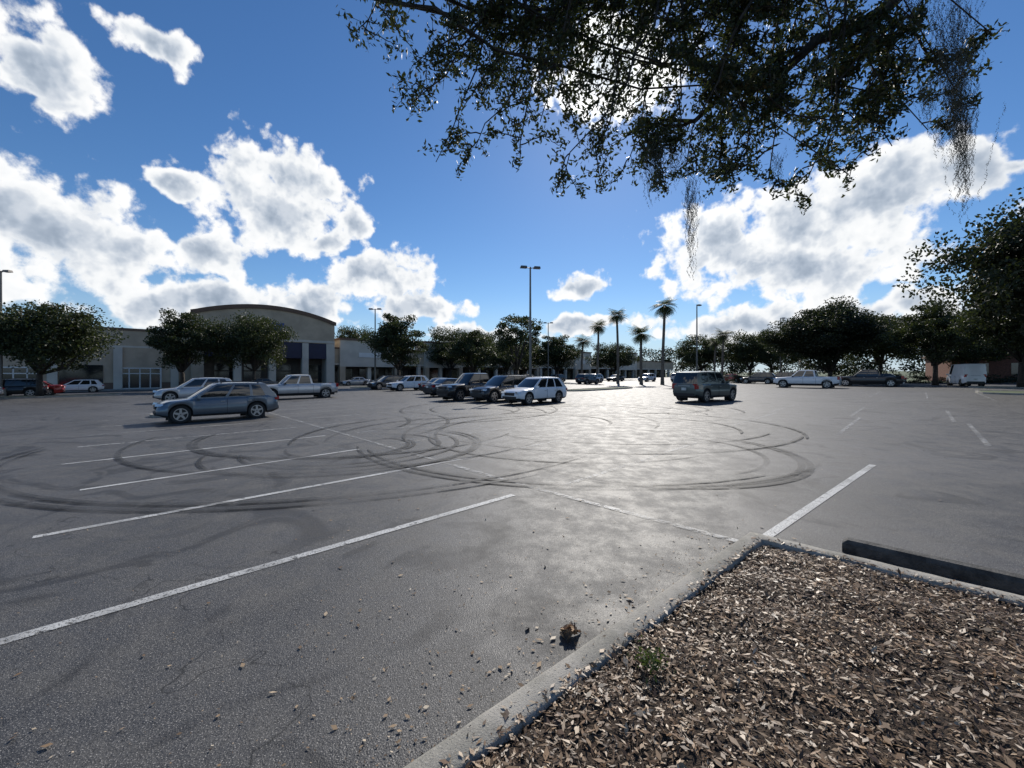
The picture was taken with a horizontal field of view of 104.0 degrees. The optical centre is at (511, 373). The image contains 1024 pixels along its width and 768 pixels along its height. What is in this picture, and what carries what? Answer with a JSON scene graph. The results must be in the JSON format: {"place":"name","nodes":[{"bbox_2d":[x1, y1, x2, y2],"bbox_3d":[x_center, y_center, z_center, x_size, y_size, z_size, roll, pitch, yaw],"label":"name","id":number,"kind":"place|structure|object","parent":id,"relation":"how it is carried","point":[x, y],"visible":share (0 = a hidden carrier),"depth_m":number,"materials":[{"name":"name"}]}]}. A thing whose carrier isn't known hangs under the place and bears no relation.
{"place":"outdoors","nodes":[
{"label":"outdoors","id":0,"kind":"place"},
{"bbox_2d":[335,325,374,338],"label":"oak tree","id":1,"kind":"object","parent":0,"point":[351,333],"visible":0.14,"depth_m":93.67,"materials":[{"name":"green plant"}]},
{"bbox_2d":[0,377,1023,767],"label":"parking lot asphalt","id":2,"kind":"structure","parent":0,"point":[80,687],"depth_m":4.37,"materials":[{"name":"grey asphalt"}]},
{"bbox_2d":[0,386,3,395],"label":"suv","id":3,"kind":"object","parent":2,"relation":"on","point":[1,392],"visible":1,"depth_m":31.65,"materials":[{"name":"white paint"}]},
{"bbox_2d":[0,270,12,396],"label":"street lamp","id":4,"kind":"object","parent":2,"relation":"on","point":[1,357],"visible":0.68,"depth_m":35.96,"materials":[{"name":"metal"}]},
{"bbox_2d":[3,378,48,395],"bbox_3d":[-46.498,1.263,37.002,4.694,1.718,2.170,0,0,-43],"label":"suv","id":5,"kind":"object","parent":2,"relation":"on","point":[26,386],"visible":0.79,"depth_m":36.98,"materials":[{"name":"blue paint"}]},
{"bbox_2d":[6,381,65,395],"bbox_3d":[-48.298,1.404,40.002,4.794,1.465,2.140,0,0,-43],"label":"sedan car","id":6,"kind":"object","parent":2,"relation":"on","point":[53,389],"visible":0.34,"depth_m":40.60,"materials":[{"name":"red paint"}]},
{"bbox_2d":[0,393,122,398],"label":"planted island","id":7,"kind":"structure","parent":2,"relation":"on","point":[44,396],"depth_m":36.08,"materials":[{"name":"concrete"}]},
{"bbox_2d":[0,299,129,395],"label":"oak tree","id":8,"kind":"object","parent":7,"relation":"on","point":[27,335],"visible":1,"depth_m":34.99,"materials":[{"name":"green plant"}]},
{"bbox_2d":[60,379,104,392],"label":"suv","id":9,"kind":"object","parent":2,"relation":"on","point":[91,385],"visible":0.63,"depth_m":46.38,"materials":[{"name":"white paint"}]},
{"bbox_2d":[3,326,189,388],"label":"wing","id":10,"kind":"structure","parent":2,"relation":"on","point":[133,350],"depth_m":55.92,"materials":[{"name":"grey paint"}]},
{"bbox_2d":[3,365,161,388],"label":"doors and windows","id":11,"kind":"structure","parent":10,"relation":"attached to","point":[138,378],"depth_m":54.22,"materials":[{"name":"grey glass"}]},
{"bbox_2d":[65,388,163,391],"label":"walkway","id":12,"kind":"structure","parent":2,"relation":"on","point":[121,389],"depth_m":53.57,"materials":[{"name":"beige paint"}]},
{"bbox_2d":[149,413,162,417],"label":"planted island","id":13,"kind":"structure","parent":2,"relation":"on","point":[151,415],"depth_m":17.14,"materials":[{"name":"concrete"}]},
{"bbox_2d":[143,308,227,383],"bbox_3d":[-39.878,-2.758,48.732,9.809,9.860,8.397,0,0,33],"label":"oak tree","id":14,"kind":"object","parent":2,"relation":"on","point":[176,350],"visible":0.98,"depth_m":47.07,"materials":[{"name":"green plant"}]},
{"bbox_2d":[153,377,231,400],"bbox_3d":[-21.998,1.067,28.002,4.694,1.718,2.170,0,0,-43],"label":"suv","id":15,"kind":"object","parent":2,"relation":"on","point":[188,388],"visible":0.49,"depth_m":26.92,"materials":[{"name":"silver paint"}]},
{"bbox_2d":[152,381,278,422],"bbox_3d":[-11.998,1.073,16.402,4.037,1.547,1.953,0,0,-44],"label":"suv","id":16,"kind":"object","parent":2,"relation":"on","point":[250,399],"visible":1,"depth_m":15.90,"materials":[{"name":"blue paint"}]},
{"bbox_2d":[200,309,298,379],"bbox_3d":[-33.875,-3.083,51.502,10.780,10.447,10.279,0,0,41],"label":"oak tree","id":17,"kind":"object","parent":2,"relation":"on","point":[251,339],"visible":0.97,"depth_m":50.16,"materials":[{"name":"green plant"}]},
{"bbox_2d":[184,304,335,382],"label":"entrance block","id":18,"kind":"structure","parent":2,"relation":"on","point":[311,352],"depth_m":68.16,"materials":[{"name":"beige paint"}]},
{"bbox_2d":[252,378,277,383],"bbox_3d":[-32.998,1.282,52.002,4.794,1.465,2.140,0,0,-43],"label":"sedan car","id":19,"kind":"object","parent":2,"relation":"on","point":[265,380],"visible":0.2,"depth_m":51.89,"materials":[{"name":"paint"}]},
{"bbox_2d":[266,374,338,397],"bbox_3d":[-16.698,0.955,31.002,5.776,1.857,2.274,0,0,-43],"label":"pickup truck","id":20,"kind":"object","parent":2,"relation":"on","point":[295,385],"visible":0.69,"depth_m":30.47,"materials":[{"name":"silver paint"}]},
{"bbox_2d":[340,377,370,385],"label":"sedan car","id":21,"kind":"object","parent":2,"relation":"on","point":[357,380],"visible":0.95,"depth_m":67.33,"materials":[{"name":"silver paint"}]},
{"bbox_2d":[367,375,402,389],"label":"suv","id":22,"kind":"object","parent":2,"relation":"on","point":[380,383],"visible":0.57,"depth_m":47.90,"materials":[{"name":"paint"}]},
{"bbox_2d":[1,403,810,511],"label":"tyre marks","id":23,"kind":"object","parent":2,"relation":"on","point":[741,484],"visible":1,"depth_m":7.25},
{"bbox_2d":[386,375,428,390],"bbox_3d":[-11.598,0.984,45.002,4.694,1.718,2.170,0,0,-43],"label":"suv","id":24,"kind":"object","parent":2,"relation":"on","point":[407,382],"visible":0.8,"depth_m":44.20,"materials":[{"name":"white paint"}]},
{"bbox_2d":[82,400,737,541],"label":"worn stall lines","id":25,"kind":"object","parent":2,"relation":"on","point":[613,508],"visible":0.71,"depth_m":5.48,"materials":[{"name":"paint"}]},
{"bbox_2d":[418,378,438,390],"bbox_3d":[-6.402,1.069,37.998,4.794,1.465,2.140,0,0,-43],"label":"sedan car","id":26,"kind":"object","parent":2,"relation":"on","point":[431,380],"visible":0.12,"depth_m":36.82,"materials":[{"name":"black paint"}]},
{"bbox_2d":[0,435,875,644],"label":"stall lines","id":27,"kind":"object","parent":2,"relation":"on","point":[799,514],"visible":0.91,"depth_m":4.57,"materials":[{"name":"paint"}]},
{"bbox_2d":[422,378,456,395],"bbox_3d":[-4.902,1.057,32.998,4.794,1.465,2.140,0,0,-43],"label":"sedan car","id":28,"kind":"object","parent":2,"relation":"on","point":[430,388],"visible":0.24,"depth_m":31.67,"materials":[{"name":"blue paint"}]},
{"bbox_2d":[423,326,479,377],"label":"oak tree","id":29,"kind":"object","parent":2,"relation":"on","point":[439,337],"visible":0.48,"depth_m":87.10,"materials":[{"name":"green plant"}]},
{"bbox_2d":[436,373,499,400],"bbox_3d":[-2.698,0.843,28.202,5.304,1.857,2.134,0,0,-43],"label":"suv","id":30,"kind":"object","parent":2,"relation":"on","point":[460,386],"visible":0.55,"depth_m":26.84,"materials":[{"name":"black paint"}]},
{"bbox_2d":[438,330,499,372],"bbox_3d":[-5.716,-2.416,61.186,10.265,8.614,8.788,0,0,41],"label":"oak tree","id":31,"kind":"object","parent":2,"relation":"on","point":[467,350],"visible":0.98,"depth_m":60.38,"materials":[{"name":"green plant"}]},
{"bbox_2d":[459,328,496,348],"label":"oak tree","id":32,"kind":"object","parent":2,"relation":"on","point":[486,335],"visible":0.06,"depth_m":102.43,"materials":[{"name":"green plant"}]},
{"bbox_2d":[1,437,987,765],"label":"fallen leaves","id":33,"kind":"object","parent":2,"relation":"on","point":[429,651],"visible":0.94,"depth_m":2.41,"materials":[{"name":"brown plant"}]},
{"bbox_2d":[469,375,527,401],"bbox_3d":[-0.598,0.896,26.202,4.459,1.718,2.062,0,0,-43],"label":"suv","id":34,"kind":"object","parent":2,"relation":"on","point":[491,389],"visible":0.67,"depth_m":25.17,"materials":[{"name":"blue paint"}]},
{"bbox_2d":[479,338,535,374],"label":"oak tree","id":35,"kind":"object","parent":2,"relation":"on","point":[500,361],"visible":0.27,"depth_m":73.21,"materials":[{"name":"green plant"}]},
{"bbox_2d":[520,265,540,375],"bbox_3d":[1.600,-3.843,35.000,1.800,11.160,0.626,0,0,-11],"label":"street lamp","id":36,"kind":"object","parent":2,"relation":"on","point":[530,342],"visible":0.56,"depth_m":34.93,"materials":[{"name":"metal"}]},
{"bbox_2d":[519,337,543,373],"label":"oak tree","id":37,"kind":"object","parent":2,"relation":"on","point":[527,359],"visible":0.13,"depth_m":84.98,"materials":[{"name":"green plant"}]},
{"bbox_2d":[501,376,566,404],"bbox_3d":[1.402,0.934,24.002,4.306,1.609,1.996,0,0,-43],"label":"suv","id":38,"kind":"object","parent":2,"relation":"on","point":[528,390],"visible":1,"depth_m":23.37,"materials":[{"name":"white paint"}]},
{"bbox_2d":[544,322,552,375],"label":"street lamp","id":39,"kind":"object","parent":2,"relation":"on","point":[548,346],"visible":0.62,"depth_m":73.91,"materials":[{"name":"metal"}]},
{"bbox_2d":[526,334,580,373],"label":"oak tree","id":40,"kind":"object","parent":2,"relation":"on","point":[561,353],"visible":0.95,"depth_m":78.52,"materials":[{"name":"green plant"}]},
{"bbox_2d":[550,374,565,382],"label":"suv","id":41,"kind":"object","parent":2,"relation":"on","point":[562,377],"visible":0.27,"depth_m":75.05,"materials":[{"name":"paint"}]},
{"bbox_2d":[124,385,993,484],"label":"faded stall lines","id":42,"kind":"object","parent":2,"relation":"on","point":[608,470],"visible":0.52,"depth_m":11.43,"materials":[{"name":"paint"}]},
{"bbox_2d":[560,621,580,639],"bbox_3d":[0.382,1.701,2.659,0.134,0.085,0.128,0,0,20],"label":"crumpled leaf","id":43,"kind":"object","parent":2,"relation":"on","point":[570,629],"visible":1,"depth_m":2.65,"materials":[{"name":"brown plant"}]},
{"bbox_2d":[573,333,592,373],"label":"palm tree","id":44,"kind":"object","parent":2,"relation":"on","point":[583,343],"visible":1,"depth_m":77.77,"materials":[{"name":"green plant"}]},
{"bbox_2d":[575,374,599,383],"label":"suv","id":45,"kind":"object","parent":2,"relation":"on","point":[585,378],"visible":1,"depth_m":64.82,"materials":[{"name":"paint"}]},
{"bbox_2d":[592,374,603,382],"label":"suv","id":46,"kind":"object","parent":2,"relation":"on","point":[600,377],"visible":0.3,"depth_m":74.06,"materials":[{"name":"silver paint"}]},
{"bbox_2d":[590,319,606,373],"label":"palm tree","id":47,"kind":"object","parent":2,"relation":"on","point":[597,328],"visible":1,"depth_m":74.89,"materials":[{"name":"green plant"}]},
{"bbox_2d":[567,387,632,390],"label":"planted island","id":48,"kind":"structure","parent":2,"relation":"on","point":[598,389],"depth_m":42.40,"materials":[{"name":"concrete"}]},
{"bbox_2d":[585,342,639,374],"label":"oak tree","id":49,"kind":"object","parent":2,"relation":"on","point":[608,355],"visible":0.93,"depth_m":107.32,"materials":[{"name":"green plant"}]},
{"bbox_2d":[606,375,624,381],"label":"sedan car","id":50,"kind":"object","parent":2,"relation":"on","point":[613,378],"visible":0.83,"depth_m":84.36,"materials":[{"name":"paint"}]},
{"bbox_2d":[608,307,626,382],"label":"palm tree","id":51,"kind":"object","parent":2,"relation":"on","point":[615,317],"visible":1,"depth_m":67.92,"materials":[{"name":"green plant"}]},
{"bbox_2d":[627,324,655,384],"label":"palm tree","id":52,"kind":"object","parent":2,"relation":"on","point":[639,337],"visible":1,"depth_m":59.74,"materials":[{"name":"green plant"}]},
{"bbox_2d":[638,373,655,381],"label":"suv","id":53,"kind":"object","parent":2,"relation":"on","point":[647,377],"visible":0.91,"depth_m":79.30,"materials":[{"name":"white paint"}]},
{"bbox_2d":[649,297,678,384],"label":"palm tree","id":54,"kind":"object","parent":2,"relation":"on","point":[664,310],"visible":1,"depth_m":57.72,"materials":[{"name":"green plant"}]},
{"bbox_2d":[335,0,1009,279],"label":"live oak tree","id":55,"kind":"object","parent":2,"relation":"on","point":[556,25],"visible":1,"depth_m":5.09,"materials":[{"name":"green plant"}]},
{"bbox_2d":[670,373,674,381],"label":"suv","id":56,"kind":"object","parent":2,"relation":"on","point":[672,376],"visible":0.2,"depth_m":73.92,"materials":[{"name":"silver paint"}]},
{"bbox_2d":[672,334,729,370],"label":"oak tree","id":57,"kind":"object","parent":2,"relation":"on","point":[683,352],"visible":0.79,"depth_m":92.46,"materials":[{"name":"green plant"}]},
{"bbox_2d":[672,371,736,402],"bbox_3d":[11.898,0.726,24.598,4.458,1.858,2.156,0,0,-33],"label":"suv","id":58,"kind":"object","parent":2,"relation":"on","point":[704,386],"visible":1,"depth_m":23.51,"materials":[{"name":"paint"}]},
{"bbox_2d":[403,532,1023,767],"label":"kerb","id":59,"kind":"structure","parent":2,"relation":"on","point":[454,744],"depth_m":2.38,"materials":[{"name":"concrete"}]},
{"bbox_2d":[707,338,724,371],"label":"palm tree","id":60,"kind":"object","parent":2,"relation":"on","point":[714,344],"visible":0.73,"depth_m":82.92,"materials":[{"name":"green plant"}]},
{"bbox_2d":[711,328,735,374],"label":"palm tree","id":61,"kind":"object","parent":2,"relation":"on","point":[723,338],"visible":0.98,"depth_m":74.88,"materials":[{"name":"green plant"}]},
{"bbox_2d":[439,536,1023,767],"bbox_3d":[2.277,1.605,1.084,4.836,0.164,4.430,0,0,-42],"label":"wood chip mulch","id":62,"kind":"object","parent":2,"relation":"on","point":[676,704],"visible":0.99,"depth_m":2.10,"materials":[{"name":"brown wood"}]},
{"bbox_2d":[627,635,675,684],"bbox_3d":[0.751,1.569,2.223,0.226,0.100,0.260,0,0,-23],"label":"weed plant","id":63,"kind":"object","parent":62,"relation":"on","point":[654,659],"visible":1,"depth_m":2.19,"materials":[{"name":"green plant"}]},
{"bbox_2d":[723,374,740,381],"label":"sedan car","id":64,"kind":"object","parent":2,"relation":"on","point":[729,376],"visible":0.15,"depth_m":69.20,"materials":[{"name":"red paint"}]},
{"bbox_2d":[720,329,785,376],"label":"oak tree","id":65,"kind":"object","parent":2,"relation":"on","point":[747,352],"visible":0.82,"depth_m":83.17,"materials":[{"name":"green plant"}]},
{"bbox_2d":[740,372,776,383],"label":"suv","id":66,"kind":"object","parent":2,"relation":"on","point":[766,377],"visible":0.94,"depth_m":59.12,"materials":[{"name":"paint"}]},
{"bbox_2d":[775,372,793,376],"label":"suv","id":67,"kind":"object","parent":2,"relation":"on","point":[784,374],"visible":0.12,"depth_m":60.00,"materials":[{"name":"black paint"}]},
{"bbox_2d":[773,370,841,387],"bbox_3d":[32.002,0.516,43.498,2.320,1.955,5.894,0,0,-44],"label":"pickup truck","id":68,"kind":"object","parent":2,"relation":"on","point":[806,377],"visible":1,"depth_m":42.69,"materials":[{"name":"white paint"}]},
{"bbox_2d":[755,295,898,376],"bbox_3d":[49.716,-5.087,61.481,19.132,13.100,17.249,0,0,0],"label":"oak tree","id":69,"kind":"object","parent":2,"relation":"on","point":[829,333],"visible":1,"depth_m":59.37,"materials":[{"name":"green plant"}]},
{"bbox_2d":[724,372,1017,382],"bbox_3d":[54.738,0.640,57.490,45.486,1.952,4.937,0,0,23],"label":"hedge","id":70,"kind":"object","parent":2,"relation":"on","point":[920,379],"visible":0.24,"depth_m":55.73,"materials":[{"name":"green plant"}]},
{"bbox_2d":[840,369,904,386],"bbox_3d":[41.002,0.445,45.998,2.320,1.955,5.894,0,0,-44],"label":"pickup truck","id":71,"kind":"object","parent":2,"relation":"on","point":[869,376],"visible":0.91,"depth_m":45.18,"materials":[{"name":"black paint"}]},
{"bbox_2d":[860,373,906,384],"bbox_3d":[46.002,0.649,49.998,2.140,1.465,4.794,0,0,-44],"label":"sedan car","id":72,"kind":"object","parent":2,"relation":"on","point":[887,374],"visible":0.12,"depth_m":48.93,"materials":[{"name":"paint"}]},
{"bbox_2d":[842,537,1023,593],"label":"wheel stop","id":73,"kind":"object","parent":2,"relation":"on","point":[992,577],"visible":1,"depth_m":3.45,"materials":[{"name":"concrete"}]},
{"bbox_2d":[874,299,993,384],"bbox_3d":[50.821,-3.632,48.910,9.276,10.171,10.835,0,0,-29],"label":"oak tree","id":74,"kind":"object","parent":2,"relation":"on","point":[928,324],"visible":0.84,"depth_m":47.57,"materials":[{"name":"green plant"}]},
{"bbox_2d":[946,364,986,385],"bbox_3d":[50.999,0.100,44.998,2.204,2.485,4.270,0,0,28],"label":"van","id":75,"kind":"object","parent":2,"relation":"on","point":[964,374],"visible":0.99,"depth_m":43.48,"materials":[{"name":"white paint"}]},
{"bbox_2d":[968,386,1023,388],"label":"planted island","id":76,"kind":"structure","parent":2,"relation":"on","point":[1013,387],"depth_m":39.48,"materials":[{"name":"concrete"}]},
{"bbox_2d":[946,307,1023,386],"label":"oak tree","id":77,"kind":"object","parent":76,"relation":"on","point":[1015,340],"visible":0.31,"depth_m":38.85,"materials":[{"name":"green plant"}]},
{"bbox_2d":[975,390,1023,394],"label":"planted island","id":78,"kind":"structure","parent":2,"relation":"on","point":[1004,392],"depth_m":29.49,"materials":[{"name":"concrete"}]},
{"bbox_2d":[892,187,1023,335],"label":"oak tree","id":79,"kind":"object","parent":78,"relation":"on","point":[996,270],"visible":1,"depth_m":29.84,"materials":[{"name":"green plant"}]},
{"bbox_2d":[986,374,1017,383],"bbox_3d":[75.544,0.327,42.219,39.240,2.288,4.875,0,0,36],"label":"hedge","id":80,"kind":"object","parent":2,"relation":"on","point":[1004,380],"visible":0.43,"depth_m":50.86,"materials":[{"name":"green plant"}]},
{"bbox_2d":[997,308,1023,330],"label":"oak tree","id":81,"kind":"object","parent":2,"relation":"on","point":[1016,326],"visible":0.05,"depth_m":36.98,"materials":[{"name":"green plant"}]},
{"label":"planted island","id":82,"kind":"structure","parent":2,"relation":"on","visible":0},
{"bbox_2d":[369,308,381,380],"bbox_3d":[-19.500,-3.724,57.000,1.800,11.260,0.626,0,0,0],"label":"street lamp","id":83,"kind":"object","parent":82,"relation":"on","point":[374,343],"visible":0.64,"depth_m":56.92,"materials":[{"name":"metal"}]},
{"bbox_2d":[358,313,428,374],"bbox_3d":[-17.055,-3.348,57.291,9.178,10.690,10.721,0,0,8],"label":"oak tree","id":84,"kind":"object","parent":82,"relation":"on","point":[394,344],"visible":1,"depth_m":56.62,"materials":[{"name":"green plant"}]},
{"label":"planted island","id":85,"kind":"structure","parent":2,"relation":"on","visible":0},
{"bbox_2d":[491,313,543,374],"bbox_3d":[0.521,-2.174,40.352,5.303,8.128,5.100,0,0,-12],"label":"oak tree","id":86,"kind":"object","parent":85,"relation":"on","point":[504,335],"visible":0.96,"depth_m":39.47,"materials":[{"name":"green plant"}]},
{"bbox_2d":[0,0,1023,372],"label":"sky","id":87,"kind":"structure","parent":0,"point":[181,156],"materials":[{"name":"blue"}]},
{"bbox_2d":[665,371,1016,382],"bbox_3d":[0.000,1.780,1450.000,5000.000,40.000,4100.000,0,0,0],"label":"ground","id":88,"kind":"structure","parent":0,"point":[903,373],"depth_m":217.68,"materials":[{"name":"green plant"}]},
{"bbox_2d":[335,338,673,384],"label":"arcade wing","id":89,"kind":"structure","parent":88,"relation":"on","point":[354,357],"depth_m":88.19,"materials":[{"name":"grey paint"}]},
{"bbox_2d":[572,343,924,375],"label":"distant tree line","id":90,"kind":"object","parent":88,"relation":"on","point":[850,366],"visible":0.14,"depth_m":158.07,"materials":[{"name":"green plant"}]},
{"bbox_2d":[745,330,806,372],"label":"oak tree","id":91,"kind":"object","parent":88,"relation":"on","point":[771,366],"visible":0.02,"depth_m":90.24,"materials":[{"name":"green plant"}]},
{"bbox_2d":[839,310,919,373],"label":"oak tree","id":92,"kind":"object","parent":88,"relation":"on","point":[877,353],"visible":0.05,"depth_m":65.45,"materials":[{"name":"green plant"}]},
{"bbox_2d":[915,328,1012,366],"bbox_3d":[65.944,-3.438,57.372,12.076,9.542,12.680,0,0,10],"label":"oak tree","id":93,"kind":"object","parent":88,"relation":"on","point":[971,354],"visible":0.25,"depth_m":55.15,"materials":[{"name":"green plant"}]},
{"bbox_2d":[922,354,1018,381],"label":"brick building","id":94,"kind":"structure","parent":88,"relation":"on","point":[1006,367],"depth_m":59.33,"materials":[{"name":"brown paint"}]},
{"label":"planted island","id":95,"kind":"structure","parent":0,"visible":0},
{"bbox_2d":[696,304,701,370],"bbox_3d":[25.942,-4.086,55.766,1.213,11.260,0.626,0,0,-34],"label":"street lamp","id":96,"kind":"object","parent":95,"relation":"on","point":[697,337],"visible":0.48,"depth_m":55.55,"materials":[{"name":"metal"}]}
]}

